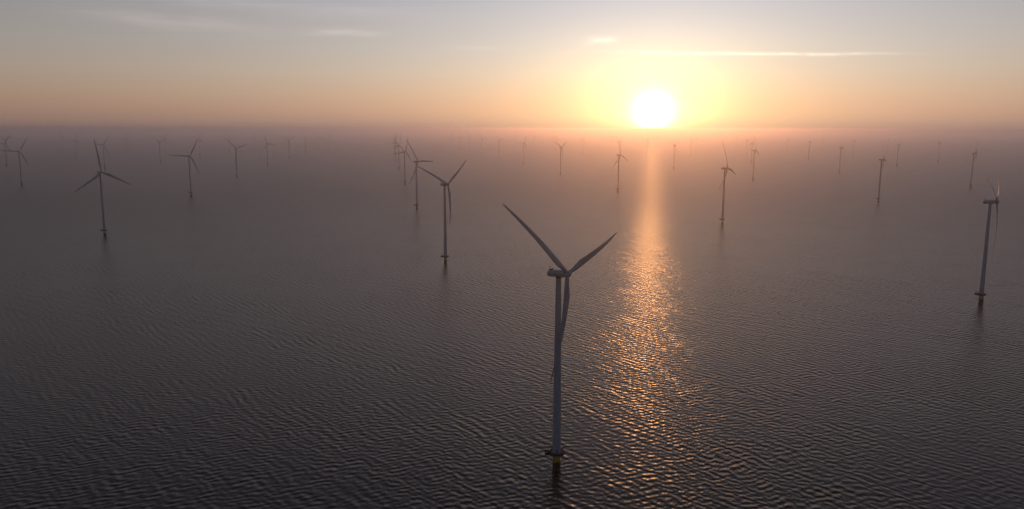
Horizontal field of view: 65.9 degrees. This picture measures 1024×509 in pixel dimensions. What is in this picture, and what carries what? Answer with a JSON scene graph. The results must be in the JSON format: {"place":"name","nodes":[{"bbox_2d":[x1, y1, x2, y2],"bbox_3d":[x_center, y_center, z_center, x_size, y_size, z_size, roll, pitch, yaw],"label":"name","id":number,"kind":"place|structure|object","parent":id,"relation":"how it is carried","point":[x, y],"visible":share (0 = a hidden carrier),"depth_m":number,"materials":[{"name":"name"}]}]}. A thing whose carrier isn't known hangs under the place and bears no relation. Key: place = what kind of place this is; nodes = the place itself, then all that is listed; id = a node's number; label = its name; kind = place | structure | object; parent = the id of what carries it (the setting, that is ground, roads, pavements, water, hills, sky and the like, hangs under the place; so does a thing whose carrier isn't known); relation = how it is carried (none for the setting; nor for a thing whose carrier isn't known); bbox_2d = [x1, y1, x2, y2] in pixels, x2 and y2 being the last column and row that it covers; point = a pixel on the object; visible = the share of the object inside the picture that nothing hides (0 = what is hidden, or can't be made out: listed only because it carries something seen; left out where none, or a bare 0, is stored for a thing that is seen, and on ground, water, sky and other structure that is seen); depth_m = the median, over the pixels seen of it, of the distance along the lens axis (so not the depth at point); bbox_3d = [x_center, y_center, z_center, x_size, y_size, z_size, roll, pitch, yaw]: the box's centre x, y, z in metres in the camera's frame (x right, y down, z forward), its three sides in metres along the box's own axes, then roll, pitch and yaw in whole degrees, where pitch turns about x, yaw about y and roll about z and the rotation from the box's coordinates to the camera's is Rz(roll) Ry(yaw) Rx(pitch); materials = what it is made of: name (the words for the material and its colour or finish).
{"place":"outdoors","nodes":[
{"label":"outdoors","id":0,"kind":"place"},
{"bbox_2d":[0,134,1023,508],"bbox_3d":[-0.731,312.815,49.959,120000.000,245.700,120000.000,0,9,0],"label":"water","id":1,"kind":"structure","parent":0,"point":[298,322],"depth_m":795.35,"materials":[{"name":"black liquid"}]},
{"bbox_2d":[0,133,11,166],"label":"wind turbine","id":2,"kind":"object","parent":1,"relation":"in","point":[5,151],"visible":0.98,"depth_m":3934.45,"materials":[{"name":"white paint"}]},
{"bbox_2d":[0,137,28,185],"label":"wind turbine","id":3,"kind":"object","parent":1,"relation":"in","point":[21,182],"visible":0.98,"depth_m":2648.35,"materials":[{"name":"white paint"}]},
{"bbox_2d":[96,135,108,169],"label":"wind turbine","id":4,"kind":"object","parent":1,"relation":"in","point":[104,167],"visible":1,"depth_m":3684.64,"materials":[{"name":"white paint"}]},
{"bbox_2d":[75,140,130,235],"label":"wind turbine","id":5,"kind":"object","parent":1,"relation":"in","point":[104,230],"visible":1,"depth_m":1415.09,"materials":[{"name":"white paint"}]},
{"bbox_2d":[172,139,199,196],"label":"wind turbine","id":6,"kind":"object","parent":1,"relation":"in","point":[188,156],"visible":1,"depth_m":2237.68,"materials":[{"name":"white paint"}]},
{"bbox_2d":[225,138,246,177],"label":"wind turbine","id":7,"kind":"object","parent":1,"relation":"in","point":[236,174],"visible":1,"depth_m":3081.41,"materials":[{"name":"white paint"}]},
{"bbox_2d":[261,135,274,165],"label":"wind turbine","id":8,"kind":"object","parent":1,"relation":"in","point":[267,163],"visible":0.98,"depth_m":4111.69,"materials":[{"name":"white paint"}]},
{"bbox_2d":[390,133,400,161],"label":"wind turbine","id":9,"kind":"object","parent":1,"relation":"in","point":[395,147],"visible":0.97,"depth_m":4652.95,"materials":[{"name":"white paint"}]},
{"bbox_2d":[392,133,403,169],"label":"wind turbine","id":10,"kind":"object","parent":1,"relation":"in","point":[398,152],"visible":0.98,"depth_m":3709.91,"materials":[{"name":"white paint"}]},
{"bbox_2d":[395,139,411,184],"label":"wind turbine","id":11,"kind":"object","parent":1,"relation":"in","point":[404,181],"visible":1,"depth_m":2724.22,"materials":[{"name":"white paint"}]},
{"bbox_2d":[407,141,432,209],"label":"wind turbine","id":12,"kind":"object","parent":1,"relation":"in","point":[416,162],"visible":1,"depth_m":1896.12,"materials":[{"name":"white paint"}]},
{"bbox_2d":[419,161,465,263],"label":"wind turbine","id":13,"kind":"object","parent":1,"relation":"in","point":[444,184],"visible":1,"depth_m":1131.16,"materials":[{"name":"white paint"}]},
{"bbox_2d":[502,203,615,471],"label":"wind turbine","id":14,"kind":"object","parent":1,"relation":"in","point":[556,452],"visible":1,"depth_m":439.29,"materials":[{"name":"white metal"}]},
{"bbox_2d":[554,141,565,174],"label":"wind turbine","id":15,"kind":"object","parent":1,"relation":"in","point":[560,147],"visible":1,"depth_m":3330.70,"materials":[{"name":"white paint"}]},
{"bbox_2d":[614,138,627,192],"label":"wind turbine","id":16,"kind":"object","parent":1,"relation":"in","point":[618,155],"visible":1,"depth_m":2412.46,"materials":[{"name":"white paint"}]},
{"bbox_2d":[670,141,677,169],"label":"wind turbine","id":17,"kind":"object","parent":1,"relation":"in","point":[674,145],"visible":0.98,"depth_m":3786.61,"materials":[{"name":"white paint"}]},
{"bbox_2d":[718,142,735,224],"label":"wind turbine","id":18,"kind":"object","parent":1,"relation":"in","point":[722,219],"visible":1,"depth_m":1610.94,"materials":[{"name":"white paint"}]},
{"bbox_2d":[751,137,758,180],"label":"wind turbine","id":19,"kind":"object","parent":1,"relation":"in","point":[752,178],"visible":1,"depth_m":2971.23,"materials":[{"name":"white paint"}]},
{"bbox_2d":[839,146,843,172],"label":"wind turbine","id":20,"kind":"object","parent":1,"relation":"in","point":[840,157],"visible":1,"depth_m":3519.41,"materials":[{"name":"white paint"}]},
{"bbox_2d":[876,144,886,202],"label":"wind turbine","id":21,"kind":"object","parent":1,"relation":"in","point":[881,167],"visible":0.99,"depth_m":2102.92,"materials":[{"name":"white paint"}]},
{"bbox_2d":[969,144,976,187],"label":"wind turbine","id":22,"kind":"object","parent":1,"relation":"in","point":[971,184],"visible":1,"depth_m":2667.13,"materials":[{"name":"white paint"}]},
{"bbox_2d":[974,175,999,303],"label":"wind turbine","id":23,"kind":"object","parent":1,"relation":"in","point":[981,293],"visible":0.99,"depth_m":880.44,"materials":[{"name":"white paint"}]},
{"bbox_2d":[0,0,1023,136],"label":"sky","id":24,"kind":"structure","parent":0,"point":[592,67],"materials":[{"name":"orange"}]}
]}

